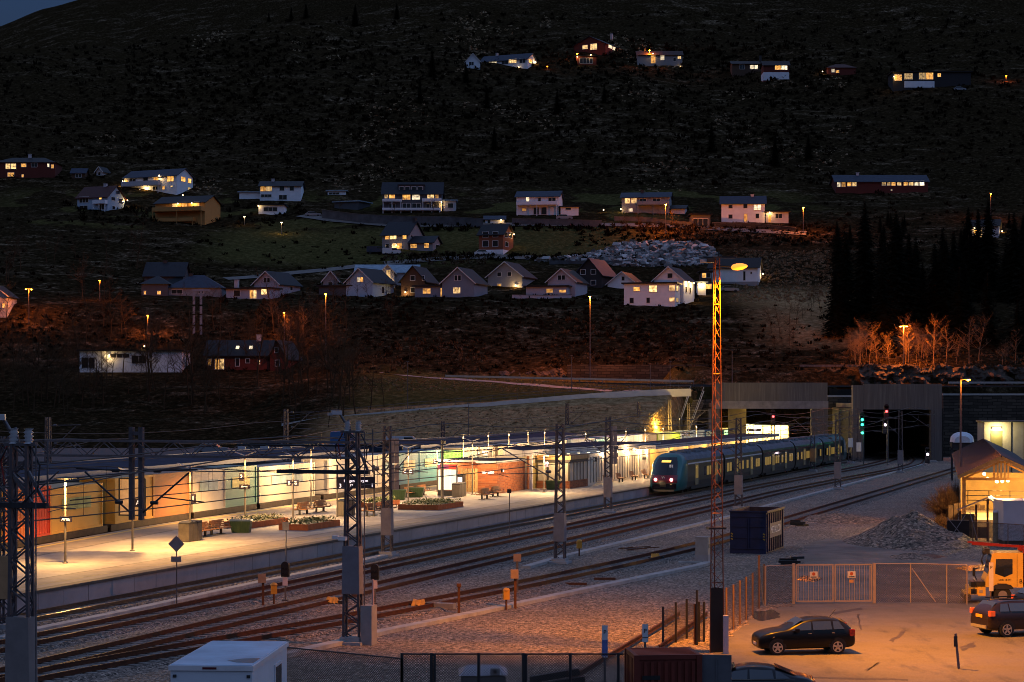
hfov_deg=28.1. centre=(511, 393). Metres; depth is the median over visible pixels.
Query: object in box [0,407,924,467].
overhead wire
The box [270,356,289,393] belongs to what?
bare tree
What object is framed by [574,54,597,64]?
garage
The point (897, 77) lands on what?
window
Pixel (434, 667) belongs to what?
fence post
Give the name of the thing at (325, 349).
bare tree
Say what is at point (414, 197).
window
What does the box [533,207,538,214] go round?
window
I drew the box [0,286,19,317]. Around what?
house
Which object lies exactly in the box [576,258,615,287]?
house
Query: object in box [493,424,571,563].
catenary mast
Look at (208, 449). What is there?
parked car
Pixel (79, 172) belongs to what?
cabin
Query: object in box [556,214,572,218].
parked car
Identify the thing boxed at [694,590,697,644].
fence pole
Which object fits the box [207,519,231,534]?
platform bench
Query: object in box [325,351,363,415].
bare tree
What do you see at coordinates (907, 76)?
window
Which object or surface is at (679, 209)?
annex
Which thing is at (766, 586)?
chain link fence
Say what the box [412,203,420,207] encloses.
window
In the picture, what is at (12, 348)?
bare tree
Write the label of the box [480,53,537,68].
house
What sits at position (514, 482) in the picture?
brick hut
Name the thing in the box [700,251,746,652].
lattice light mast
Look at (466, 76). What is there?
spruce tree
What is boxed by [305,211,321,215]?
parked car
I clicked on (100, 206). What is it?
window
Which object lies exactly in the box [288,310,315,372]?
bare tree
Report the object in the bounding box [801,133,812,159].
spruce tree
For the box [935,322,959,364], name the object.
bare tree
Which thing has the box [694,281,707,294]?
porch
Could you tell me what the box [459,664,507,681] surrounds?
parked car
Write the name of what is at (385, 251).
parked van
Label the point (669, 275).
window
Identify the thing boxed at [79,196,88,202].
window
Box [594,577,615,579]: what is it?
timber
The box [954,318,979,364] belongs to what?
bare tree
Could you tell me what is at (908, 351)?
bare tree
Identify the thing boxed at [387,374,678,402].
path
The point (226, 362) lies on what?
bare tree
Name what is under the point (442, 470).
camera pole
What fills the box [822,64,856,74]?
cabin
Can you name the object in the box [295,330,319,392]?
bare tree
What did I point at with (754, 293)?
tawny bank grass
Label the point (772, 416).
railway signal
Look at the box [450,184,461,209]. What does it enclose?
bare tree
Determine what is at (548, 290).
window
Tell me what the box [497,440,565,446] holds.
shipping container
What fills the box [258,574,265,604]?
marker post
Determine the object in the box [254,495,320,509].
flat wagon
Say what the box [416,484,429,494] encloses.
platform bench
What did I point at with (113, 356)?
bare tree
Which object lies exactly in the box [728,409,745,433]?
lit underpass wall
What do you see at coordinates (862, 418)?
railway signal
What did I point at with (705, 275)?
house wing
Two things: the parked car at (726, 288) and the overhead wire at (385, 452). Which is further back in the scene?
the parked car at (726, 288)
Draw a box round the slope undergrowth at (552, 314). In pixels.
[0,189,1023,374]
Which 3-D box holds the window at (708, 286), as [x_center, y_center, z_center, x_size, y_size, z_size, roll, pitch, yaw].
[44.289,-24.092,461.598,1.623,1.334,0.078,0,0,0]
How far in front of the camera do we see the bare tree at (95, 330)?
400.12 m
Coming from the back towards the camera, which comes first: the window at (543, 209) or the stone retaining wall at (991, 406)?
the window at (543, 209)
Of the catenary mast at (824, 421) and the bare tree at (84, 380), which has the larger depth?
the bare tree at (84, 380)
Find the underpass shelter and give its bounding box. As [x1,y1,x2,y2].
[746,424,793,442]
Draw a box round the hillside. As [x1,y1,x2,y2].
[0,0,1023,447]
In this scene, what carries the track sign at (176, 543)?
on the ground at (576, 622)
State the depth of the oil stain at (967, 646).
84.86 m
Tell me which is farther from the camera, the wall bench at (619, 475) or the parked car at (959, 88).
the parked car at (959, 88)
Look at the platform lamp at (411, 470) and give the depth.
175.57 m
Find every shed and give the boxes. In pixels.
[94,166,110,175]
[483,216,505,222]
[952,438,1023,535]
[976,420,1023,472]
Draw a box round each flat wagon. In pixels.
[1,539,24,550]
[23,525,107,547]
[103,513,188,532]
[185,504,256,519]
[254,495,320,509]
[315,486,388,499]
[399,480,436,488]
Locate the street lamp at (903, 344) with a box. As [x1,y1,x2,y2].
[900,326,907,365]
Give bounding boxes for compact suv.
[970,595,1023,636]
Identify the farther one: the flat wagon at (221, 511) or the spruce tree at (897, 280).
the spruce tree at (897, 280)
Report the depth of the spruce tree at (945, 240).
413.88 m
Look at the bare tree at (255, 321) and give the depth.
405.92 m
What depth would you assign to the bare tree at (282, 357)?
352.40 m
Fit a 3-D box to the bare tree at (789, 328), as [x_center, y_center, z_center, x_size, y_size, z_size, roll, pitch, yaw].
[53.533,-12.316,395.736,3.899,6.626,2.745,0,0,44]
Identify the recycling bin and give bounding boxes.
[178,520,201,541]
[338,498,354,515]
[452,482,465,496]
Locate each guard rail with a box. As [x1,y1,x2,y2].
[445,375,693,386]
[948,382,1023,383]
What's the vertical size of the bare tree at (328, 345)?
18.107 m
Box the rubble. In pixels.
[529,239,721,266]
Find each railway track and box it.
[0,449,897,634]
[0,452,907,660]
[0,452,927,681]
[0,467,956,681]
[568,611,708,677]
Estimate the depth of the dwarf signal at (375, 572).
102.01 m
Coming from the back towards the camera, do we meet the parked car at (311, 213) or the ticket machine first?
the parked car at (311, 213)
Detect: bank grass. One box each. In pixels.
[358,377,703,441]
[731,248,832,301]
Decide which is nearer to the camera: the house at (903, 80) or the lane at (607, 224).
the lane at (607, 224)
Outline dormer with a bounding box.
[397,184,424,189]
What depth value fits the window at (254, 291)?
443.71 m
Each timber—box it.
[565,582,586,584]
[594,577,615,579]
[778,556,803,564]
[790,520,808,525]
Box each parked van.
[330,431,354,445]
[367,246,382,253]
[382,248,400,254]
[386,436,415,448]
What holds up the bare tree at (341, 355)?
on the hillside
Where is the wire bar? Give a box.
[237,443,344,448]
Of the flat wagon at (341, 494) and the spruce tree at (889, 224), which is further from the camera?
the spruce tree at (889, 224)
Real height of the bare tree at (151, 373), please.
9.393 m
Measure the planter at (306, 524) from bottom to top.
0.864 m
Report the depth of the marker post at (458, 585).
97.90 m
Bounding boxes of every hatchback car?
[751,609,854,654]
[1011,587,1023,599]
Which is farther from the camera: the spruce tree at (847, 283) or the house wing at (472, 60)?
the house wing at (472, 60)
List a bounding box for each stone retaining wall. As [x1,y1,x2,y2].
[828,395,850,433]
[942,393,1023,456]
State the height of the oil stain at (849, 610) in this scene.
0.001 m
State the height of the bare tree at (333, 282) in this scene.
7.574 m
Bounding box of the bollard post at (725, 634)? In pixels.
[723,615,728,653]
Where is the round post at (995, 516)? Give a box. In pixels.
[993,510,998,541]
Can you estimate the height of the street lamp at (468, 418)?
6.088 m
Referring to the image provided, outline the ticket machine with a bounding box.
[458,474,465,481]
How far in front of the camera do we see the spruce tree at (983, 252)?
474.75 m
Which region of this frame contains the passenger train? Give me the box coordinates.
[650,434,846,492]
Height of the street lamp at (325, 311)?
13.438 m
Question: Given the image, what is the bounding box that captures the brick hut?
[438,457,526,492]
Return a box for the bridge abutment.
[696,399,711,429]
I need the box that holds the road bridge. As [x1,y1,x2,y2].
[708,383,827,434]
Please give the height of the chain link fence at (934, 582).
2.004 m
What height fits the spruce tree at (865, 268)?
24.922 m
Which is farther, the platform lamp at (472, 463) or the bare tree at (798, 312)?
the bare tree at (798, 312)
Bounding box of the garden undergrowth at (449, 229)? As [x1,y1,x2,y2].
[61,200,711,305]
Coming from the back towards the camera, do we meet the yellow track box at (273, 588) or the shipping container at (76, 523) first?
the shipping container at (76, 523)
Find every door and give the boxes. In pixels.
[533,463,537,487]
[694,218,707,225]
[702,655,731,681]
[991,431,1001,446]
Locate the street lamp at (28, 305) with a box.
[25,289,31,323]
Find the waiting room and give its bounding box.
[496,441,660,489]
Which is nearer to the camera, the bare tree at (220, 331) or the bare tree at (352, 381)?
the bare tree at (352, 381)
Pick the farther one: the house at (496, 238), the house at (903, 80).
the house at (903, 80)
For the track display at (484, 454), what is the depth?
213.93 m
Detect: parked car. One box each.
[194,443,229,452]
[238,446,270,449]
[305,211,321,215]
[354,443,381,451]
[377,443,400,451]
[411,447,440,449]
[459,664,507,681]
[474,250,491,254]
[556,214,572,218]
[720,286,738,291]
[953,86,965,90]
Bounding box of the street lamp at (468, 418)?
[467,403,469,435]
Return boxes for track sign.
[169,536,183,603]
[282,522,288,560]
[507,489,510,534]
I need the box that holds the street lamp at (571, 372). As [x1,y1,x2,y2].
[571,355,571,390]
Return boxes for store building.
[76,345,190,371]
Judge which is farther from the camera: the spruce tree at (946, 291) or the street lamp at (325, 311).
the spruce tree at (946, 291)
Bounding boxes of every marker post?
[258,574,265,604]
[457,583,460,612]
[510,569,518,608]
[513,554,520,591]
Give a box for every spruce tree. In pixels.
[350,6,359,24]
[414,81,425,102]
[426,50,436,76]
[462,66,469,81]
[482,85,491,107]
[490,126,499,148]
[551,91,561,113]
[601,86,607,102]
[706,123,716,151]
[769,136,781,164]
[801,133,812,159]
[818,265,852,337]
[822,232,872,330]
[826,221,842,262]
[827,227,843,275]
[847,227,852,243]
[848,201,881,316]
[862,261,902,353]
[864,275,896,351]
[865,211,925,331]
[873,224,890,285]
[887,213,893,228]
[901,233,928,325]
[911,237,927,288]
[914,244,950,325]
[926,241,968,330]
[927,238,967,311]
[930,229,944,282]
[940,270,979,344]
[948,231,976,317]
[956,229,965,276]
[957,207,982,280]
[972,199,1002,287]
[972,209,983,267]
[973,273,1004,346]
[977,220,997,273]
[992,212,1023,302]
[1005,213,1011,227]
[1005,301,1023,351]
[1017,214,1023,243]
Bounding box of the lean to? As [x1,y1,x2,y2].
[957,495,993,540]
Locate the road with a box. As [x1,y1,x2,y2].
[555,381,1023,387]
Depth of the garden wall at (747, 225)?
525.43 m
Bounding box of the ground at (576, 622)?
[0,454,1019,681]
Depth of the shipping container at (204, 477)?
158.60 m
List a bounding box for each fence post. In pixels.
[433,654,435,681]
[525,654,526,681]
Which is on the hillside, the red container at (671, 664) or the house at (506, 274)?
the house at (506, 274)
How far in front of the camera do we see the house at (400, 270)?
467.99 m
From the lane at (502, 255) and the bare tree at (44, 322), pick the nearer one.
the bare tree at (44, 322)
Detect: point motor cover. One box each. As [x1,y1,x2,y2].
[326,596,341,603]
[411,599,431,605]
[648,553,663,558]
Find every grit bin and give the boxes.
[229,519,253,532]
[393,489,406,499]
[409,487,424,496]
[545,480,560,489]
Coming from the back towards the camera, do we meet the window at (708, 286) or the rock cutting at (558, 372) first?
the window at (708, 286)
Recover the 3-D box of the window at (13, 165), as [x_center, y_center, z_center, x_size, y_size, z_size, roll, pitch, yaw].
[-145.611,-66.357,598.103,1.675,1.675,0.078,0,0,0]
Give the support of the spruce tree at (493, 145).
on the hillside
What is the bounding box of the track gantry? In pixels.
[0,427,354,519]
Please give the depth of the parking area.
262.74 m
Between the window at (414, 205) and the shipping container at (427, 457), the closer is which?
the shipping container at (427, 457)
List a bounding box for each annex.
[407,236,442,250]
[442,200,457,210]
[559,206,580,215]
[669,205,688,213]
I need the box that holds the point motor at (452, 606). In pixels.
[434,602,455,609]
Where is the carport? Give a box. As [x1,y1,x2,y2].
[332,200,372,209]
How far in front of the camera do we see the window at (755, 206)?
532.35 m
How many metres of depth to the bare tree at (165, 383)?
353.61 m
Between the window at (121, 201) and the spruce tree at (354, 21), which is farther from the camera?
the spruce tree at (354, 21)
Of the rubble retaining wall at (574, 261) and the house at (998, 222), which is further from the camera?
the house at (998, 222)
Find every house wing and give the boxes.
[223,280,282,298]
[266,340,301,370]
[316,285,351,295]
[382,264,396,287]
[412,285,441,296]
[465,53,481,69]
[621,282,681,306]
[697,270,712,288]
[764,211,789,222]
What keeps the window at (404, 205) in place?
in the house at (408, 200)
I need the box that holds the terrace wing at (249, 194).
[237,191,259,198]
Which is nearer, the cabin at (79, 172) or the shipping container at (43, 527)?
the shipping container at (43, 527)
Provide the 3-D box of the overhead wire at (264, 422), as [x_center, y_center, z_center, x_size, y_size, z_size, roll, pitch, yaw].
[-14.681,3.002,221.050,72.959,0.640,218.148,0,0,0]
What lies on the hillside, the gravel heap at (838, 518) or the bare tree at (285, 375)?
the bare tree at (285, 375)
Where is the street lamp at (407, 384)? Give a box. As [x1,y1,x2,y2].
[406,361,408,408]
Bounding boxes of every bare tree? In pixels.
[0,278,17,335]
[0,308,20,363]
[2,317,51,405]
[13,302,76,399]
[14,336,36,391]
[21,290,45,342]
[33,307,53,342]
[56,290,97,357]
[68,249,93,296]
[68,319,96,394]
[70,284,106,344]
[73,351,98,405]
[74,336,98,380]
[76,335,90,384]
[78,358,108,411]
[80,355,105,406]
[81,323,107,384]
[84,344,119,398]
[85,335,112,405]
[88,280,115,325]
[89,310,105,345]
[91,336,118,395]
[92,322,127,383]
[97,273,120,338]
[105,322,120,349]
[111,291,135,335]
[112,293,135,337]
[118,312,141,375]
[121,353,139,392]
[123,314,171,394]
[124,305,173,390]
[129,307,162,400]
[131,325,159,353]
[133,305,173,373]
[133,340,154,387]
[135,244,150,281]
[138,289,164,347]
[144,355,163,401]
[152,303,167,343]
[153,332,189,408]
[162,334,180,381]
[163,297,215,401]
[164,322,209,398]
[167,282,220,379]
[171,302,188,343]
[172,326,209,404]
[183,335,223,410]
[188,346,223,413]
[197,342,222,398]
[198,311,222,366]
[199,350,221,403]
[200,346,212,384]
[205,284,220,329]
[208,308,236,370]
[209,290,227,319]
[210,363,224,395]
[217,333,235,390]
[236,295,280,384]
[236,322,255,354]
[242,308,263,337]
[243,332,270,378]
[256,270,290,330]
[259,278,309,365]
[265,313,308,405]
[268,338,286,382]
[270,328,306,402]
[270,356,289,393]
[273,338,301,403]
[275,311,291,339]
[282,286,322,381]
[284,301,311,347]
[286,300,309,345]
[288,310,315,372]
[292,333,313,389]
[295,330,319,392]
[300,296,347,390]
[301,340,327,394]
[302,316,336,375]
[307,308,347,383]
[307,323,334,366]
[310,374,340,426]
[312,298,362,397]
[314,303,347,354]
[320,314,368,408]
[321,345,338,391]
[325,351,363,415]
[326,271,341,298]
[326,321,367,401]
[328,285,340,309]
[329,272,341,304]
[335,342,363,415]
[336,334,368,413]
[337,279,352,302]
[360,276,368,298]
[360,344,388,408]
[368,364,387,400]
[381,278,390,304]
[382,292,396,315]
[391,272,399,291]
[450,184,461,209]
[762,302,774,332]
[767,324,779,355]
[772,302,789,332]
[781,291,797,322]
[784,313,796,345]
[793,295,806,323]
[812,284,821,311]
[847,324,869,365]
[848,331,869,363]
[851,320,870,362]
[866,322,885,363]
[868,328,882,359]
[877,333,893,364]
[895,313,913,355]
[898,326,911,363]
[901,329,913,361]
[908,323,921,355]
[909,322,920,355]
[909,336,924,361]
[914,329,930,357]
[920,329,928,355]
[925,311,943,366]
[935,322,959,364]
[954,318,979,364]
[955,336,963,363]
[966,312,993,359]
[996,339,1007,362]
[1007,328,1022,362]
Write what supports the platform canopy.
on the platform at (108, 564)
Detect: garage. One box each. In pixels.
[256,204,288,214]
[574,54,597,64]
[687,214,712,225]
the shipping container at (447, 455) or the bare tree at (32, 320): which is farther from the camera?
the bare tree at (32, 320)
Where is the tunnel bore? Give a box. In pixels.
[829,388,898,453]
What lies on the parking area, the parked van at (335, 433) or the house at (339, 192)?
the parked van at (335, 433)
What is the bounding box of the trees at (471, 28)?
[95,11,850,265]
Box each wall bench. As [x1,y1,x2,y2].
[616,473,625,481]
[629,471,638,479]
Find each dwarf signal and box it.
[281,561,289,600]
[371,564,378,603]
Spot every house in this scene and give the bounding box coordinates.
[0,154,62,177]
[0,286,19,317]
[75,184,127,210]
[121,168,194,194]
[140,276,171,295]
[142,260,189,283]
[152,194,222,224]
[168,273,225,296]
[203,335,274,369]
[250,271,302,294]
[258,179,305,200]
[321,270,342,284]
[326,190,347,194]
[343,268,396,296]
[354,265,420,284]
[380,218,424,249]
[381,182,444,211]
[398,265,438,295]
[439,267,489,296]
[476,224,515,253]
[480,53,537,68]
[485,261,537,287]
[515,191,563,215]
[544,268,589,296]
[572,34,617,55]
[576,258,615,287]
[603,190,673,214]
[605,271,641,287]
[635,48,683,66]
[651,266,696,303]
[707,258,763,285]
[720,194,766,222]
[729,55,761,76]
[760,61,790,81]
[829,173,929,193]
[886,71,972,91]
[971,219,1002,237]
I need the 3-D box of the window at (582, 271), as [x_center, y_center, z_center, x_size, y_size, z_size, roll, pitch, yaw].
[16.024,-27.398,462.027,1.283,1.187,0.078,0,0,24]
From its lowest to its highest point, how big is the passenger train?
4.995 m
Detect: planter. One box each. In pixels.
[224,513,287,527]
[279,514,339,530]
[355,495,399,507]
[398,497,462,509]
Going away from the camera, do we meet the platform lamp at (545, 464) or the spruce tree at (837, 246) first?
the platform lamp at (545, 464)
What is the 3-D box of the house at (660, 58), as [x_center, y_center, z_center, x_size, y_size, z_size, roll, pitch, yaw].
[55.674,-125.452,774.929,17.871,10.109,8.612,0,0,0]
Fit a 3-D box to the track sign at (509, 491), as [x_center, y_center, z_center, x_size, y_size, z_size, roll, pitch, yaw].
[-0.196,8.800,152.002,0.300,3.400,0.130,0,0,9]
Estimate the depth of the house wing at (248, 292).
444.39 m
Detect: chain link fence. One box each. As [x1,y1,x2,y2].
[287,647,402,681]
[400,653,623,681]
[662,599,704,642]
[724,564,764,629]
[764,565,791,604]
[876,563,967,604]
[972,521,1023,548]
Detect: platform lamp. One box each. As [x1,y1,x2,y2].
[54,476,76,562]
[118,468,145,550]
[177,463,197,520]
[235,451,254,516]
[282,451,300,519]
[305,443,317,504]
[401,445,415,499]
[431,448,440,463]
[460,433,466,456]
[464,438,477,494]
[538,453,550,492]
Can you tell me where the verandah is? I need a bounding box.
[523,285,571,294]
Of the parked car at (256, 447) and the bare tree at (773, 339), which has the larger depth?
the bare tree at (773, 339)
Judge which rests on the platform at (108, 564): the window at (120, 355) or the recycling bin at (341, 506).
the recycling bin at (341, 506)
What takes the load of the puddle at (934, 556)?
on the car park
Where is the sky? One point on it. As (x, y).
(10, 10)
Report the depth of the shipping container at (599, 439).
274.71 m
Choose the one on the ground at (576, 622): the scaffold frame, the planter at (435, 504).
the scaffold frame
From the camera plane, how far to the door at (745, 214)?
532.74 m
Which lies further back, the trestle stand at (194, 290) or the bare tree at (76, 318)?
the trestle stand at (194, 290)
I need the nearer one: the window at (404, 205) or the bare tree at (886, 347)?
the bare tree at (886, 347)
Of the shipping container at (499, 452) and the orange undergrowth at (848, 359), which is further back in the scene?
the orange undergrowth at (848, 359)
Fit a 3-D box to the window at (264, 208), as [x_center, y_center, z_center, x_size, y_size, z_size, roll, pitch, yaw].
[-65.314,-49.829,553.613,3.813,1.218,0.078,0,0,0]
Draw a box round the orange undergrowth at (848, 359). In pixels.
[346,222,1023,373]
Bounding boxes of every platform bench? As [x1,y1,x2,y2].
[202,521,215,535]
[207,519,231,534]
[294,501,315,514]
[310,499,332,511]
[361,503,380,515]
[376,501,396,513]
[404,486,414,497]
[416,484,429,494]
[474,488,494,499]
[489,486,505,496]
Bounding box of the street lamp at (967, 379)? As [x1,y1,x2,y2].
[960,378,970,502]
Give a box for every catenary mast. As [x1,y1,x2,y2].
[0,414,49,681]
[0,436,75,629]
[44,417,76,484]
[277,410,376,645]
[283,409,309,461]
[350,426,427,556]
[441,421,461,436]
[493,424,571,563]
[565,403,584,424]
[570,417,635,512]
[637,402,654,423]
[668,399,671,430]
[687,403,708,429]
[701,418,743,508]
[793,410,826,471]
[804,414,843,489]
[821,409,843,433]
[847,411,859,462]
[856,408,860,461]
[874,411,905,472]
[908,410,937,461]
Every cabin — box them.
[70,168,89,178]
[168,641,288,681]
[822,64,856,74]
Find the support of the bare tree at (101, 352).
on the hillside
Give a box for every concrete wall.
[567,365,707,379]
[800,365,908,366]
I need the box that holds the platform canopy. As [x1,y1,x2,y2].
[635,433,778,477]
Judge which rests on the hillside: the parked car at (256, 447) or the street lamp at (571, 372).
the street lamp at (571, 372)
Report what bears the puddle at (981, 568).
on the car park
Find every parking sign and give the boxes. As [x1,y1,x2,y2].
[602,625,607,681]
[642,624,647,647]
[989,562,992,598]
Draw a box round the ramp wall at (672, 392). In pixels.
[282,382,690,425]
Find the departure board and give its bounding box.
[336,465,374,516]
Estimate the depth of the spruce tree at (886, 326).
389.55 m
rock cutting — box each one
[499,368,566,376]
[858,363,1023,384]
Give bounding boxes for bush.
[918,482,959,521]
[930,512,952,528]
[940,480,959,501]
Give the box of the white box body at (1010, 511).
[992,498,1023,544]
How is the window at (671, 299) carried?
in the house wing at (666, 294)
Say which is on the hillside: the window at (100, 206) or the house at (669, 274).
the house at (669, 274)
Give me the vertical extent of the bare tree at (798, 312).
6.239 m
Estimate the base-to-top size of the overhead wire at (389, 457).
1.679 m
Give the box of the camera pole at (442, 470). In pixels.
[441,440,445,497]
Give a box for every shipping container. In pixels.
[5,488,29,541]
[18,485,50,536]
[49,482,102,534]
[79,474,153,523]
[137,471,188,517]
[188,468,225,511]
[208,465,256,507]
[257,462,314,502]
[301,454,378,493]
[362,453,398,486]
[399,451,419,484]
[402,449,440,481]
[444,445,494,457]
[444,450,462,458]
[483,444,509,457]
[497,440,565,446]
[551,438,594,442]
[589,434,641,441]
[595,438,604,440]
[642,433,656,441]
[651,432,679,440]
[665,430,703,438]
[704,430,727,435]
[729,506,784,553]
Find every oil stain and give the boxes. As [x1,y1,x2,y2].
[813,677,907,680]
[833,608,861,614]
[857,614,861,629]
[889,630,905,641]
[960,642,975,650]
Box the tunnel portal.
[832,384,942,460]
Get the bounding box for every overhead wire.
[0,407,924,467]
[0,408,843,442]
[0,412,636,433]
[0,413,896,511]
[0,414,918,524]
[1,411,926,487]
[2,414,871,500]
[6,413,708,470]
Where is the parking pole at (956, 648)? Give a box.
[954,633,959,668]
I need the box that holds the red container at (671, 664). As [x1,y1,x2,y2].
[624,647,731,681]
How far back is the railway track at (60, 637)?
113.91 m
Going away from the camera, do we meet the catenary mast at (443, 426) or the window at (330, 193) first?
the catenary mast at (443, 426)
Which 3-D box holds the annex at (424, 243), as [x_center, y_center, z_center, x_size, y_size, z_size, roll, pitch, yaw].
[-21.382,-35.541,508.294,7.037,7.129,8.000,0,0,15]
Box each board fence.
[512,294,571,298]
[948,503,984,519]
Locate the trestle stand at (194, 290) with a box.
[192,289,208,334]
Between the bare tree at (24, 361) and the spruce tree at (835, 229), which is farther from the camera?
the spruce tree at (835, 229)
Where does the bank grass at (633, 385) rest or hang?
on the hillside
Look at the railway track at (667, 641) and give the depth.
85.24 m
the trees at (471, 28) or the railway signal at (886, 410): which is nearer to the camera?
the railway signal at (886, 410)
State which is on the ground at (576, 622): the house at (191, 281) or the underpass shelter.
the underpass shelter
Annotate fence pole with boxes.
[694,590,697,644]
[758,555,763,608]
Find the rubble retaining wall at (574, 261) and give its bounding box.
[549,260,629,263]
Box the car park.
[714,538,1023,681]
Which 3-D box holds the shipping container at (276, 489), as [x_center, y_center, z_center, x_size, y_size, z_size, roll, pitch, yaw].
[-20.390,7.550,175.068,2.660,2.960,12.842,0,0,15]
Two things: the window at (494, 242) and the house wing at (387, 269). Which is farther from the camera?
the window at (494, 242)
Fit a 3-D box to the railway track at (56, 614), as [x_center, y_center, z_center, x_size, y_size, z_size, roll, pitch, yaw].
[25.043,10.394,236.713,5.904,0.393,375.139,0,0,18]
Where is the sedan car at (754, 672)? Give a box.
[732,662,815,681]
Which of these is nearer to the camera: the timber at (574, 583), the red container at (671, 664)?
the red container at (671, 664)
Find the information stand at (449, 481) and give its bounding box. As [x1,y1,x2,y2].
[437,464,457,495]
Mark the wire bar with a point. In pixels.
(266, 446)
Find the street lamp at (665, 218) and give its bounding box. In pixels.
[665,204,666,233]
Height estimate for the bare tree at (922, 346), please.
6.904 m
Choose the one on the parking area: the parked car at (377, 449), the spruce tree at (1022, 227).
the parked car at (377, 449)
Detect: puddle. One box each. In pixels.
[752,609,779,620]
[797,576,821,581]
[891,553,944,558]
[956,564,984,570]
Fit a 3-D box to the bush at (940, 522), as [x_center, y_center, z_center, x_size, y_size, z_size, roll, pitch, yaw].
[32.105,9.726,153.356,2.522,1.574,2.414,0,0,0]
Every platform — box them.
[1,444,847,615]
[48,431,586,542]
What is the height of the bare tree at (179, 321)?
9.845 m
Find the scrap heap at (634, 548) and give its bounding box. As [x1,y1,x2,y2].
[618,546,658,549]
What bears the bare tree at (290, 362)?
on the hillside
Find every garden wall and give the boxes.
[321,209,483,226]
[512,218,601,226]
[614,216,690,224]
[712,222,795,231]
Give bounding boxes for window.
[5,163,10,168]
[7,172,13,176]
[11,163,15,168]
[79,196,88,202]
[81,357,94,367]
[98,204,103,209]
[110,353,129,357]
[118,198,123,203]
[131,355,145,363]
[167,176,173,181]
[171,289,182,293]
[214,358,219,369]
[233,290,239,296]
[235,358,239,365]
[249,290,252,298]
[253,290,256,298]
[260,187,265,191]
[261,194,271,196]
[263,207,276,210]
[266,187,271,191]
[274,660,281,681]
[279,195,286,199]
[329,192,339,194]
[386,270,390,277]
[396,243,401,248]
[402,195,410,199]
[402,203,410,207]
[412,195,419,199]
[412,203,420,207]
[422,288,430,293]
[453,287,460,293]
[482,240,488,246]
[492,231,497,236]
[492,240,497,246]
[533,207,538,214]
[541,207,546,214]
[546,288,552,292]
[580,58,592,62]
[580,269,585,274]
[590,43,596,49]
[625,198,629,203]
[631,198,636,203]
[633,287,640,290]
[649,285,656,291]
[651,55,655,62]
[667,273,672,277]
[669,285,675,290]
[669,297,674,301]
[706,284,711,288]
[743,271,745,280]
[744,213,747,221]
[753,204,760,209]
[775,213,781,218]
[894,74,901,80]
[904,73,912,79]
[919,73,925,79]
[926,73,932,79]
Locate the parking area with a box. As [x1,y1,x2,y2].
[2,448,410,485]
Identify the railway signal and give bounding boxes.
[771,410,774,438]
[860,412,864,463]
[883,418,886,462]
[884,404,888,464]
[925,447,929,463]
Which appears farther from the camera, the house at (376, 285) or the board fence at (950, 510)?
the house at (376, 285)
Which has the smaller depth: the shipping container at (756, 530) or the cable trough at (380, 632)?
the cable trough at (380, 632)
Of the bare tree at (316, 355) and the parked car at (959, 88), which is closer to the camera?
the bare tree at (316, 355)
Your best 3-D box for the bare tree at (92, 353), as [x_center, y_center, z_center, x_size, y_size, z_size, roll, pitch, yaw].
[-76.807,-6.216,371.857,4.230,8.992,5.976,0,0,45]
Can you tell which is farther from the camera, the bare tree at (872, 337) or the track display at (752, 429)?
the bare tree at (872, 337)
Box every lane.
[223,264,354,279]
[297,215,806,234]
[384,254,530,264]
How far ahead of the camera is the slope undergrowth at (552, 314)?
412.14 m
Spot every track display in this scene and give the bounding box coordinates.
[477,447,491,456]
[747,427,760,441]
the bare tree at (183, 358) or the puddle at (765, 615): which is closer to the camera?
the puddle at (765, 615)
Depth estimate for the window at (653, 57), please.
771.17 m
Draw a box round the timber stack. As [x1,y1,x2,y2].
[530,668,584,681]
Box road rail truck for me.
[960,541,1023,600]
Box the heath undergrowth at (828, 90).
[0,10,1023,185]
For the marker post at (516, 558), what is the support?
on the ground at (576, 622)
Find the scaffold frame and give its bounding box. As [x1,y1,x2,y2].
[947,512,977,540]
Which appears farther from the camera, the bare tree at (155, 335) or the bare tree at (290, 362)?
the bare tree at (155, 335)
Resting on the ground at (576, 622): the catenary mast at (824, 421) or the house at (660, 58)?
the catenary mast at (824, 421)
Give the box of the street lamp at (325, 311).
[325,293,326,357]
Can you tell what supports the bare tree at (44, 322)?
on the hillside
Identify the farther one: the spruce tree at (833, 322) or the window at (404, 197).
the window at (404, 197)
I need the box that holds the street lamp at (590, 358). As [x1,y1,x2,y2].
[589,296,590,380]
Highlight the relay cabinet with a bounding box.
[695,536,709,561]
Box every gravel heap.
[798,513,887,523]
[843,510,982,550]
[890,552,933,559]
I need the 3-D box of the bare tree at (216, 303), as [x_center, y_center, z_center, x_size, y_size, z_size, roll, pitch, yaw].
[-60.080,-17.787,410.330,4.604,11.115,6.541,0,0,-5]
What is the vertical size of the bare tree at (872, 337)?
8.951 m
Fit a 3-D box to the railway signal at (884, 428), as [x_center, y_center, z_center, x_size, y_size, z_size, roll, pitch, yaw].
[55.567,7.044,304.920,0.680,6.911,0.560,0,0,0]
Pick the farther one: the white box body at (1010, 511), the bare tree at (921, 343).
the bare tree at (921, 343)
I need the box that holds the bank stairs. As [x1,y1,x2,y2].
[681,386,703,429]
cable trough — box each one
[0,554,387,639]
[287,561,712,657]
[522,464,922,568]
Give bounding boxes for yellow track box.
[270,582,276,603]
[503,588,509,609]
[577,539,581,555]
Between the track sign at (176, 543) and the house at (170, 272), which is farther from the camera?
the house at (170, 272)
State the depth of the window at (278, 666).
61.47 m
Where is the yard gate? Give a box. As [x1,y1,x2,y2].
[792,563,875,603]

